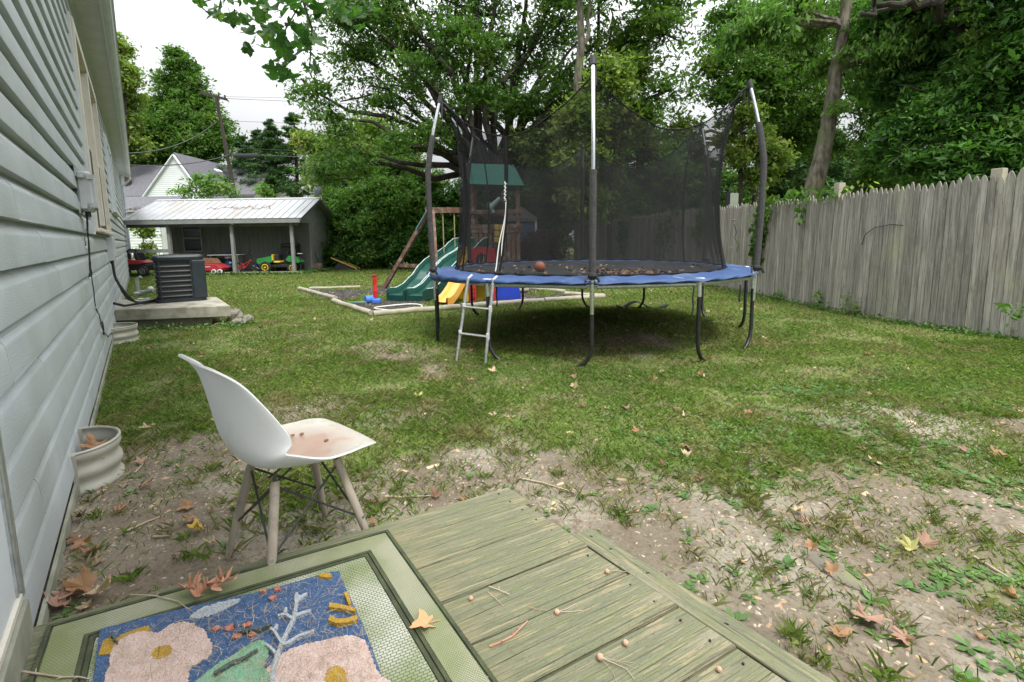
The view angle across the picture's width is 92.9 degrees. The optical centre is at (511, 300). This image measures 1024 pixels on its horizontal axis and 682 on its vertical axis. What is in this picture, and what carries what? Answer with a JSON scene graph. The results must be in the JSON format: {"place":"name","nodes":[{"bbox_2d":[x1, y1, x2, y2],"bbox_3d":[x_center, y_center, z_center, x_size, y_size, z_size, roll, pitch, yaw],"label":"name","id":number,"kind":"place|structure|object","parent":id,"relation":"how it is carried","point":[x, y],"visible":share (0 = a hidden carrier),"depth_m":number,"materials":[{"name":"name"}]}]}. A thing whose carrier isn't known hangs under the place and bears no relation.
{"place":"outdoors","nodes":[
{"label":"outdoors","id":0,"kind":"place"},
{"bbox_2d":[125,196,186,257],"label":"garage","id":1,"kind":"structure","parent":0,"point":[142,202],"depth_m":26.91,"materials":[{"name":"wood"}]},
{"bbox_2d":[192,0,380,82],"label":"sycamore bough","id":2,"kind":"object","parent":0,"point":[281,45],"visible":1,"depth_m":4.60,"materials":[{"name":"green plant"}]},
{"bbox_2d":[125,266,762,304],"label":"grass","id":3,"kind":"structure","parent":0,"point":[297,278],"depth_m":13.72,"materials":[{"name":"plant"}]},
{"bbox_2d":[114,0,869,196],"label":"sky","id":4,"kind":"structure","parent":0,"point":[215,45],"materials":[{"name":"white"}]},
{"bbox_2d":[33,262,1023,681],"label":"ground","id":5,"kind":"structure","parent":0,"point":[649,548],"depth_m":2.34,"materials":[{"name":"soil"}]},
{"bbox_2d":[43,586,71,607],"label":"fallen leaf","id":6,"kind":"object","parent":5,"relation":"on","point":[55,601],"visible":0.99,"depth_m":1.76,"materials":[{"name":"plant"}]},
{"bbox_2d":[51,576,82,601],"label":"fallen leaf","id":7,"kind":"object","parent":5,"relation":"on","point":[67,594],"visible":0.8,"depth_m":1.78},
{"bbox_2d":[0,0,135,681],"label":"house siding","id":8,"kind":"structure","parent":5,"relation":"on","point":[62,112],"depth_m":2.48,"materials":[{"name":"plastic"}]},
{"bbox_2d":[74,166,98,216],"bbox_3d":[-3.728,-0.945,4.279,0.121,0.410,0.365,-6,9,-37],"label":"utility box","id":9,"kind":"object","parent":8,"relation":"attached to","point":[87,194],"visible":0.98,"depth_m":4.18,"materials":[{"name":"grey plastic"}]},
{"bbox_2d":[84,216,112,336],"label":"hanging cables","id":10,"kind":"object","parent":9,"relation":"hanging from","point":[91,279],"visible":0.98,"depth_m":4.32,"materials":[{"name":"black plastic"}]},
{"bbox_2d":[65,11,113,236],"bbox_3d":[-5.590,-1.992,6.490,0.153,2.258,3.575,-6,9,-37],"label":"window","id":11,"kind":"structure","parent":8,"relation":"in","point":[87,111],"depth_m":6.35,"materials":[{"name":"beige glass"}]},
{"bbox_2d":[102,132,119,217],"bbox_3d":[-9.020,-2.714,10.926,0.153,1.618,2.575,-6,9,-37],"label":"window","id":12,"kind":"structure","parent":8,"relation":"in","point":[112,194],"depth_m":10.05,"materials":[{"name":"white glass"}]},
{"bbox_2d":[105,237,157,306],"bbox_3d":[-6.018,-0.458,7.705,0.308,1.083,1.070,-1,7,1],"label":"disconnect box","id":13,"kind":"object","parent":8,"relation":"attached to","point":[111,249],"visible":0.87,"depth_m":7.39,"materials":[{"name":"grey plastic"}]},
{"bbox_2d":[133,276,153,294],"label":"valve pipes","id":14,"kind":"object","parent":8,"relation":"attached to","point":[149,289],"visible":1,"depth_m":9.39,"materials":[{"name":"grey plastic"}]},
{"bbox_2d":[62,565,97,591],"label":"fallen leaf","id":15,"kind":"object","parent":5,"relation":"on","point":[84,580],"visible":0.87,"depth_m":1.83,"materials":[{"name":"plant"}]},
{"bbox_2d":[69,534,91,548],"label":"fallen leaf","id":16,"kind":"object","parent":5,"relation":"on","point":[80,542],"visible":1,"depth_m":2.09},
{"bbox_2d":[82,574,110,595],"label":"fallen leaf","id":17,"kind":"object","parent":5,"relation":"on","point":[104,584],"visible":1,"depth_m":1.80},
{"bbox_2d":[70,425,124,494],"bbox_3d":[-2.334,0.889,2.763,0.204,0.279,0.432,-6,9,-37],"label":"window well","id":18,"kind":"object","parent":5,"relation":"on","point":[92,474],"depth_m":2.66,"materials":[{"name":"metal"}]},
{"bbox_2d":[77,432,107,447],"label":"fallen leaf","id":19,"kind":"object","parent":18,"relation":"in","point":[91,441],"visible":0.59,"depth_m":2.74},
{"bbox_2d":[111,322,138,343],"bbox_3d":[-5.206,0.447,6.565,0.278,0.249,0.570,-6,9,-37],"label":"window well","id":20,"kind":"object","parent":5,"relation":"on","point":[122,332],"depth_m":6.42,"materials":[{"name":"metal"}]},
{"bbox_2d":[117,31,163,186],"bbox_3d":[-31.585,-12.350,39.446,5.985,17.997,5.138,4,9,36],"label":"leafy tree","id":21,"kind":"object","parent":5,"relation":"on","point":[132,80],"visible":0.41,"depth_m":38.88,"materials":[{"name":"green plant"}]},
{"bbox_2d":[127,249,154,275],"bbox_3d":[-14.673,-1.485,19.093,1.200,1.060,0.755,-1,7,0],"label":"ride on jeep","id":22,"kind":"object","parent":5,"relation":"on","point":[141,264],"visible":0.56,"depth_m":18.87,"materials":[{"name":"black plastic"}]},
{"bbox_2d":[129,228,161,259],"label":"backyard shrub","id":23,"kind":"object","parent":5,"relation":"on","point":[146,233],"visible":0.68,"depth_m":23.69,"materials":[{"name":"green plant"}]},
{"bbox_2d":[114,297,230,327],"bbox_3d":[-5.703,0.216,8.143,2.343,0.360,1.425,-2,7,-10],"label":"concrete pad","id":24,"kind":"object","parent":5,"relation":"on","point":[201,312],"visible":0.63,"depth_m":7.57,"materials":[{"name":"concrete"}]},
{"bbox_2d":[151,254,207,303],"bbox_3d":[-5.741,-0.403,8.405,0.734,0.803,0.696,-6,9,-36],"label":"condenser","id":25,"kind":"object","parent":24,"relation":"on","point":[180,277],"visible":1,"depth_m":8.16,"materials":[{"name":"metal"}]},
{"bbox_2d":[176,498,196,509],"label":"fallen leaf","id":26,"kind":"object","parent":5,"relation":"on","point":[186,504],"visible":1,"depth_m":2.40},
{"bbox_2d":[117,318,257,330],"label":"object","id":27,"kind":"object","parent":5,"relation":"on","point":[228,324],"visible":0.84,"depth_m":7.42,"materials":[{"name":"green plant"}]},
{"bbox_2d":[130,42,248,166],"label":"tall tree","id":28,"kind":"object","parent":5,"relation":"on","point":[184,109],"visible":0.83,"depth_m":46.12,"materials":[{"name":"green plant"}]},
{"bbox_2d":[166,170,242,198],"bbox_3d":[-16.040,-4.288,25.710,4.077,5.018,1.944,-1,7,0],"label":"backyard shrub","id":29,"kind":"object","parent":5,"relation":"on","point":[208,186],"visible":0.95,"depth_m":25.26,"materials":[{"name":"green plant"}]},
{"bbox_2d":[121,152,294,198],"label":"neighbour house","id":30,"kind":"structure","parent":5,"relation":"on","point":[153,180],"depth_m":37.83,"materials":[{"name":"wood"}]},
{"bbox_2d":[203,258,229,273],"bbox_3d":[-12.137,-1.383,19.594,1.270,0.640,0.635,-1,7,0],"label":"red wagon","id":31,"kind":"object","parent":5,"relation":"on","point":[214,265],"visible":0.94,"depth_m":19.35,"materials":[{"name":"plastic"}]},
{"bbox_2d":[199,89,236,196],"bbox_3d":[-17.616,-7.460,29.528,2.912,10.610,0.651,2,8,20],"label":"utility pole","id":32,"kind":"object","parent":5,"relation":"on","point":[218,96],"visible":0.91,"depth_m":28.95,"materials":[{"name":"brown wood"}]},
{"bbox_2d":[207,254,244,271],"bbox_3d":[-11.780,-1.533,20.148,1.300,0.728,0.500,-1,7,0],"label":"folding table","id":33,"kind":"object","parent":5,"relation":"on","point":[239,257],"visible":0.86,"depth_m":20.05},
{"bbox_2d":[123,197,335,273],"bbox_3d":[-12.290,-2.797,21.043,8.200,3.160,4.100,-1,7,0],"label":"lean to shed","id":34,"kind":"object","parent":5,"relation":"on","point":[194,226],"visible":0.81,"depth_m":20.45,"materials":[{"name":"metal"}]},
{"bbox_2d":[182,227,203,251],"bbox_3d":[-13.430,-2.602,20.472,0.832,1.127,0.050,-1,7,0],"label":"window","id":35,"kind":"structure","parent":34,"relation":"in","point":[192,236],"depth_m":20.48,"materials":[{"name":"glass"}]},
{"bbox_2d":[130,265,335,275],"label":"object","id":36,"kind":"object","parent":5,"relation":"on","point":[312,270],"visible":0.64,"depth_m":19.31,"materials":[{"name":"green plant"}]},
{"bbox_2d":[226,308,243,320],"bbox_3d":[-4.630,0.266,8.146,0.276,0.303,0.217,-2,7,-6],"label":"rubble stone","id":37,"kind":"object","parent":5,"relation":"on","point":[236,313],"visible":0.51,"depth_m":8.07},
{"bbox_2d":[217,135,265,182],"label":"pine tree","id":38,"kind":"object","parent":5,"relation":"on","point":[240,142],"visible":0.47,"depth_m":40.11,"materials":[{"name":"green plant"}]},
{"bbox_2d":[232,250,260,271],"bbox_3d":[-10.876,-1.597,19.997,1.231,0.935,0.281,0,7,6],"label":"bicycle","id":39,"kind":"object","parent":5,"relation":"on","point":[241,267],"visible":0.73,"depth_m":19.95,"materials":[{"name":"red metal"}]},
{"bbox_2d":[249,127,277,165],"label":"pine tree","id":40,"kind":"object","parent":5,"relation":"on","point":[254,133],"visible":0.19,"depth_m":44.04,"materials":[{"name":"green plant"}]},
{"bbox_2d":[250,180,277,197],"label":"backyard shrub","id":41,"kind":"object","parent":5,"relation":"on","point":[264,190],"visible":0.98,"depth_m":27.24,"materials":[{"name":"green plant"}]},
{"bbox_2d":[237,118,310,197],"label":"pine tree","id":42,"kind":"object","parent":5,"relation":"on","point":[269,134],"visible":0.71,"depth_m":40.08,"materials":[{"name":"green plant"}]},
{"bbox_2d":[178,354,375,565],"bbox_3d":[-0.903,0.622,1.959,0.488,0.910,0.618,6,10,42],"label":"shell chair","id":43,"kind":"object","parent":5,"relation":"on","point":[253,432],"visible":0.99,"depth_m":1.78,"materials":[{"name":"white plastic"}]},
{"bbox_2d":[257,251,304,271],"bbox_3d":[-9.447,-1.582,19.944,1.710,0.871,0.790,-1,7,0],"label":"lawn tractor","id":44,"kind":"object","parent":5,"relation":"on","point":[266,265],"visible":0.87,"depth_m":19.67,"materials":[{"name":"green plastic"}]},
{"bbox_2d":[257,112,313,197],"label":"pine tree","id":45,"kind":"object","parent":5,"relation":"on","point":[286,185],"visible":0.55,"depth_m":40.02,"materials":[{"name":"green plant"}]},
{"bbox_2d":[280,243,299,270],"bbox_3d":[-9.195,-1.793,20.270,0.660,1.160,0.460,-1,7,0],"label":"covered grill","id":46,"kind":"object","parent":5,"relation":"on","point":[285,247],"visible":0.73,"depth_m":20.03,"materials":[{"name":"black"}]},
{"bbox_2d":[297,286,337,298],"bbox_3d":[-4.766,-0.178,11.828,0.113,0.122,2.999,-6,9,-37],"label":"landscape timber","id":47,"kind":"object","parent":5,"relation":"on","point":[315,292],"visible":0.81,"depth_m":11.61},
{"bbox_2d":[310,181,373,244],"bbox_3d":[-7.825,-3.629,23.123,4.300,4.241,3.046,2,8,21],"label":"hedge shrub","id":48,"kind":"object","parent":5,"relation":"on","point":[340,204],"visible":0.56,"depth_m":22.43,"materials":[{"name":"green plant"}]},
{"bbox_2d":[331,254,362,269],"bbox_3d":[-7.218,-1.680,21.360,1.261,0.720,0.640,-1,7,0],"label":"wheelbarrow","id":49,"kind":"object","parent":5,"relation":"on","point":[341,265],"visible":0.99,"depth_m":21.18,"materials":[{"name":"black wood"}]},
{"bbox_2d":[331,298,372,314],"bbox_3d":[-3.092,0.116,9.340,0.113,0.123,2.250,-6,9,-36],"label":"landscape timber","id":50,"kind":"object","parent":5,"relation":"on","point":[366,311],"visible":0.87,"depth_m":9.11,"materials":[{"name":"wood"}]},
{"bbox_2d":[287,108,427,196],"bbox_3d":[-7.718,-5.996,25.786,7.123,8.171,5.016,-6,9,-34],"label":"tall tree","id":51,"kind":"object","parent":5,"relation":"on","point":[302,143],"visible":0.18,"depth_m":24.84,"materials":[{"name":"green plant"}]},
{"bbox_2d":[321,224,448,268],"bbox_3d":[-6.078,-2.262,21.917,7.017,2.336,2.651,0,7,9],"label":"hedge shrub","id":52,"kind":"object","parent":5,"relation":"on","point":[386,252],"visible":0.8,"depth_m":21.30,"materials":[{"name":"green plant"}]},
{"bbox_2d":[343,149,450,249],"bbox_3d":[-5.215,-4.356,22.745,5.050,5.705,4.619,-1,7,0],"label":"hedge shrub","id":53,"kind":"object","parent":5,"relation":"on","point":[394,198],"visible":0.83,"depth_m":21.70,"materials":[{"name":"green plant"}]},
{"bbox_2d":[373,304,460,315],"bbox_3d":[-1.684,0.173,8.742,1.581,0.126,0.115,-4,8,-26],"label":"landscape timber","id":54,"kind":"object","parent":5,"relation":"on","point":[416,309],"visible":0.74,"depth_m":8.67,"materials":[{"name":"wood"}]},
{"bbox_2d":[382,207,458,301],"bbox_3d":[-1.649,-2.017,12.803,2.864,3.446,5.566,4,9,32],"label":"swing set","id":55,"kind":"object","parent":5,"relation":"on","point":[417,285],"visible":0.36,"depth_m":11.73,"materials":[{"name":"brown wood"}]},
{"bbox_2d":[21,487,834,681],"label":"timber deck","id":56,"kind":"structure","parent":5,"relation":"on","point":[518,549],"depth_m":1.56,"materials":[{"name":"green wood"}]},
{"bbox_2d":[27,529,497,681],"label":"door mat","id":57,"kind":"object","parent":56,"relation":"on","point":[389,592],"depth_m":1.45,"materials":[{"name":"fabric"}]},
{"bbox_2d":[21,668,89,679],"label":"twig","id":58,"kind":"object","parent":57,"relation":"on","point":[43,674],"visible":0.94,"depth_m":1.31,"materials":[{"name":"wood"}]},
{"bbox_2d":[175,566,238,596],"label":"crumpled leaf","id":59,"kind":"object","parent":57,"relation":"on","point":[198,589],"visible":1,"depth_m":1.61,"materials":[{"name":"plant"}]},
{"bbox_2d":[106,574,384,681],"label":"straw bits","id":60,"kind":"object","parent":57,"relation":"on","point":[340,636],"visible":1,"depth_m":1.37,"materials":[{"name":"fabric"}]},
{"bbox_2d":[409,609,439,627],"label":"fallen leaf","id":61,"kind":"object","parent":57,"relation":"on","point":[423,619],"visible":1,"depth_m":1.48,"materials":[{"name":"plant"}]},
{"bbox_2d":[416,178,458,248],"bbox_3d":[-0.688,-3.846,23.310,8.263,4.471,4.593,-4,8,-24],"label":"hedge shrub","id":62,"kind":"object","parent":5,"relation":"on","point":[451,199],"visible":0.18,"depth_m":21.62,"materials":[{"name":"green plant"}]},
{"bbox_2d":[301,286,598,309],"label":"mulch","id":63,"kind":"object","parent":5,"relation":"on","point":[344,293],"visible":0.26,"depth_m":10.73,"materials":[{"name":"soil"}]},
{"bbox_2d":[364,275,380,302],"bbox_3d":[-2.861,-0.231,10.027,0.319,0.590,0.253,-6,9,-37],"label":"batting tee","id":64,"kind":"object","parent":63,"relation":"on","point":[373,298],"visible":1,"depth_m":10.00,"materials":[{"name":"red plastic"}]},
{"bbox_2d":[272,0,717,195],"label":"walnut tree","id":65,"kind":"object","parent":5,"relation":"on","point":[490,102],"visible":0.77,"depth_m":16.96,"materials":[{"name":"green plant"}]},
{"bbox_2d":[460,298,544,306],"bbox_3d":[-0.157,0.054,9.503,1.751,0.119,0.116,-4,8,-24],"label":"landscape timber","id":66,"kind":"object","parent":5,"relation":"on","point":[504,302],"visible":0.56,"depth_m":9.51,"materials":[{"name":"wood"}]},
{"bbox_2d":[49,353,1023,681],"bbox_3d":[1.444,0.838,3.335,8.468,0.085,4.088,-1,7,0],"label":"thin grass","id":67,"kind":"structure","parent":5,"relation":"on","point":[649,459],"depth_m":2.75,"materials":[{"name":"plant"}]},
{"bbox_2d":[51,304,1023,681],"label":"leaf crumbs","id":68,"kind":"object","parent":5,"relation":"on","point":[769,624],"visible":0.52,"depth_m":2.25,"materials":[{"name":"plant"}]},
{"bbox_2d":[53,326,1023,674],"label":"broadleaf weeds","id":69,"kind":"object","parent":5,"relation":"on","point":[701,578],"visible":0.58,"depth_m":2.30,"materials":[{"name":"green plant"}]},
{"bbox_2d":[56,374,1023,681],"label":"pebbles","id":70,"kind":"object","parent":5,"relation":"on","point":[608,530],"visible":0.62,"depth_m":2.19,"materials":[{"name":"stone"}]},
{"bbox_2d":[114,289,971,379],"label":"clover patches","id":71,"kind":"object","parent":5,"relation":"on","point":[578,314],"visible":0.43,"depth_m":6.18,"materials":[{"name":"green plant"}]},
{"bbox_2d":[63,345,1023,681],"bbox_3d":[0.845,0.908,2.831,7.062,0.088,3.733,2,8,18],"label":"grass tufts","id":72,"kind":"object","parent":5,"relation":"on","point":[797,630],"visible":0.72,"depth_m":2.45,"materials":[{"name":"plant"}]},
{"bbox_2d":[77,281,1023,510],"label":"lawn leaf bits","id":73,"kind":"object","parent":5,"relation":"on","point":[157,501],"visible":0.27,"depth_m":3.00,"materials":[{"name":"plant"}]},
{"bbox_2d":[91,339,1023,597],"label":"grass","id":74,"kind":"structure","parent":5,"relation":"on","point":[993,359],"depth_m":4.06,"materials":[{"name":"plant"}]},
{"bbox_2d":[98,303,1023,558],"bbox_3d":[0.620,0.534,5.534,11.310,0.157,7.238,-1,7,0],"label":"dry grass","id":75,"kind":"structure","parent":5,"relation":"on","point":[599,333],"depth_m":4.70,"materials":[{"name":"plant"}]},
{"bbox_2d":[106,291,1023,366],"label":"grass","id":76,"kind":"structure","parent":5,"relation":"on","point":[760,301],"depth_m":6.82,"materials":[{"name":"plant"}]},
{"bbox_2d":[993,302,1023,327],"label":"weed","id":77,"kind":"object","parent":76,"relation":"on","point":[1006,307],"visible":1,"depth_m":5.26,"materials":[{"name":"green plant"}]},
{"bbox_2d":[544,294,605,301],"bbox_3d":[1.317,-0.044,10.130,1.425,0.119,0.117,-4,8,-23],"label":"landscape timber","id":78,"kind":"object","parent":5,"relation":"on","point":[575,297],"visible":0.63,"depth_m":10.05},
{"bbox_2d":[534,0,625,90],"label":"pale trunk tree","id":79,"kind":"object","parent":5,"relation":"on","point":[581,45],"visible":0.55,"depth_m":14.09,"materials":[{"name":"brown plant"}]},
{"bbox_2d":[508,45,670,135],"bbox_3d":[2.513,-4.314,15.496,4.773,7.151,5.568,-4,8,-25],"label":"leafy tree","id":80,"kind":"object","parent":5,"relation":"on","point":[617,75],"visible":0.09,"depth_m":13.48,"materials":[{"name":"green plant"}]},
{"bbox_2d":[425,55,766,367],"bbox_3d":[1.025,-1.047,6.715,4.369,3.034,4.511,-1,7,0],"label":"trampoline","id":81,"kind":"object","parent":5,"relation":"on","point":[592,182],"visible":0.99,"depth_m":5.19,"materials":[{"name":"fabric"}]},
{"bbox_2d":[455,274,497,365],"bbox_3d":[-0.365,0.200,5.161,0.410,0.927,0.321,4,9,31],"label":"ladder","id":82,"kind":"object","parent":81,"relation":"attached to","point":[486,336],"visible":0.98,"depth_m":5.10,"materials":[{"name":"grey metal"}]},
{"bbox_2d":[316,310,1020,465],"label":"clover patches","id":83,"kind":"object","parent":5,"relation":"on","point":[589,387],"visible":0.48,"depth_m":4.27,"materials":[{"name":"green plant"}]},
{"bbox_2d":[720,180,742,208],"bbox_3d":[10.090,-5.463,26.372,5.221,6.655,3.908,4,9,33],"label":"pine tree","id":84,"kind":"object","parent":5,"relation":"on","point":[724,189],"visible":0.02,"depth_m":25.81,"materials":[{"name":"green plant"}]},
{"bbox_2d":[728,453,789,472],"bbox_3d":[1.409,0.954,2.806,0.413,0.055,0.230,-3,8,-20],"label":"flat stone","id":85,"kind":"object","parent":5,"relation":"on","point":[755,470],"visible":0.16,"depth_m":2.78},
{"bbox_2d":[723,90,801,205],"bbox_3d":[7.274,-3.469,14.713,2.640,5.544,1.811,2,8,20],"label":"slender tree","id":86,"kind":"object","parent":5,"relation":"on","point":[742,152],"visible":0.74,"depth_m":14.37,"materials":[{"name":"green plant"}]},
{"bbox_2d":[726,126,854,202],"bbox_3d":[13.194,-5.752,23.585,5.328,7.850,5.483,-1,7,0],"label":"pine tree","id":87,"kind":"object","parent":5,"relation":"on","point":[795,181],"visible":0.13,"depth_m":22.53,"materials":[{"name":"green plant"}]},
{"bbox_2d":[684,0,899,204],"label":"leafy tree","id":88,"kind":"object","parent":5,"relation":"on","point":[780,87],"visible":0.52,"depth_m":15.62,"materials":[{"name":"green plant"}]},
{"bbox_2d":[580,365,1023,681],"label":"broadleaf weeds","id":89,"kind":"object","parent":5,"relation":"on","point":[940,581],"visible":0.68,"depth_m":2.52,"materials":[{"name":"green plant"}]},
{"bbox_2d":[704,0,935,199],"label":"leaning tree","id":90,"kind":"object","parent":5,"relation":"on","point":[783,24],"visible":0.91,"depth_m":10.82,"materials":[{"name":"green plant"}]},
{"bbox_2d":[720,162,928,204],"bbox_3d":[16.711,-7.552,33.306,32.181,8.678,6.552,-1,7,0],"label":"tall tree","id":91,"kind":"object","parent":5,"relation":"on","point":[747,196],"visible":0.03,"depth_m":32.31,"materials":[{"name":"green plant"}]},
{"bbox_2d":[796,124,865,200],"bbox_3d":[16.529,-6.119,26.289,5.760,7.798,4.544,-1,7,0],"label":"pine tree","id":92,"kind":"object","parent":5,"relation":"on","point":[841,171],"visible":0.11,"depth_m":25.41,"materials":[{"name":"green plant"}]},
{"bbox_2d":[800,549,864,591],"bbox_3d":[1.245,1.066,1.898,0.103,0.055,0.263,-3,8,-20],"label":"flat stone","id":93,"kind":"object","parent":5,"relation":"on","point":[844,575],"visible":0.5,"depth_m":1.87,"materials":[{"name":"stone"}]},
{"bbox_2d":[824,559,839,575],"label":"fallen leaf","id":94,"kind":"object","parent":93,"relation":"on","point":[830,568],"visible":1,"depth_m":1.87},
{"bbox_2d":[827,624,852,636],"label":"fallen leaf","id":95,"kind":"object","parent":5,"relation":"on","point":[845,631],"visible":1,"depth_m":1.57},
{"bbox_2d":[818,414,881,427],"bbox_3d":[2.341,0.861,3.386,0.585,0.055,0.193,-3,8,-20],"label":"flat stone","id":96,"kind":"object","parent":5,"relation":"on","point":[847,419],"visible":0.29,"depth_m":3.36,"materials":[{"name":"stone"}]},
{"bbox_2d":[834,129,895,189],"bbox_3d":[15.042,-4.271,19.544,3.700,5.689,2.137,-1,7,0],"label":"bare shrub","id":97,"kind":"object","parent":5,"relation":"on","point":[856,160],"visible":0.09,"depth_m":19.58,"materials":[{"name":"green plant"}]},
{"bbox_2d":[707,285,1023,339],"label":"fence foot growth","id":98,"kind":"object","parent":5,"relation":"on","point":[949,328],"visible":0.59,"depth_m":6.96,"materials":[{"name":"green plant"}]},
{"bbox_2d":[851,600,884,624],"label":"fallen leaf","id":99,"kind":"object","parent":5,"relation":"on","point":[875,618],"visible":1,"depth_m":1.62,"materials":[{"name":"plant"}]},
{"bbox_2d":[713,167,1023,338],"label":"stockade fence","id":100,"kind":"object","parent":5,"relation":"on","point":[940,253],"visible":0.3,"depth_m":6.99,"materials":[{"name":"wood"}]},
{"bbox_2d":[725,192,738,209],"bbox_3d":[6.231,-2.624,13.815,0.335,0.900,0.070,-1,7,0],"label":"sign","id":101,"kind":"object","parent":100,"relation":"attached to","point":[732,199],"visible":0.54,"depth_m":13.75,"materials":[{"name":"white plastic"}]},
{"bbox_2d":[746,178,777,266],"bbox_3d":[5.190,-1.525,10.160,0.339,1.988,1.308,-1,7,0],"label":"fence vine","id":102,"kind":"object","parent":100,"relation":"attached to","point":[767,212],"visible":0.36,"depth_m":10.25,"materials":[{"name":"green plant"}]},
{"bbox_2d":[765,182,850,225],"bbox_3d":[5.286,-1.736,8.957,0.257,0.751,2.399,-1,7,-4],"label":"fence vine","id":103,"kind":"object","parent":100,"relation":"attached to","point":[791,192],"visible":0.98,"depth_m":8.88,"materials":[{"name":"green plant"}]},
{"bbox_2d":[836,65,955,195],"bbox_3d":[14.877,-5.692,16.607,6.378,9.295,5.945,4,9,35],"label":"tall tree","id":104,"kind":"object","parent":5,"relation":"on","point":[867,124],"visible":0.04,"depth_m":17.77,"materials":[{"name":"green plant"}]},
{"bbox_2d":[889,624,914,645],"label":"fallen leaf","id":105,"kind":"object","parent":5,"relation":"on","point":[902,635],"visible":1,"depth_m":1.56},
{"bbox_2d":[896,534,918,553],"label":"fallen leaf","id":106,"kind":"object","parent":5,"relation":"on","point":[907,543],"visible":1,"depth_m":2.00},
{"bbox_2d":[917,530,940,549],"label":"fallen leaf","id":107,"kind":"object","parent":5,"relation":"on","point":[924,538],"visible":1,"depth_m":2.03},
{"bbox_2d":[840,0,1023,292],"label":"oak","id":108,"kind":"object","parent":5,"relation":"on","point":[975,104],"visible":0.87,"depth_m":8.85,"materials":[{"name":"green plant"}]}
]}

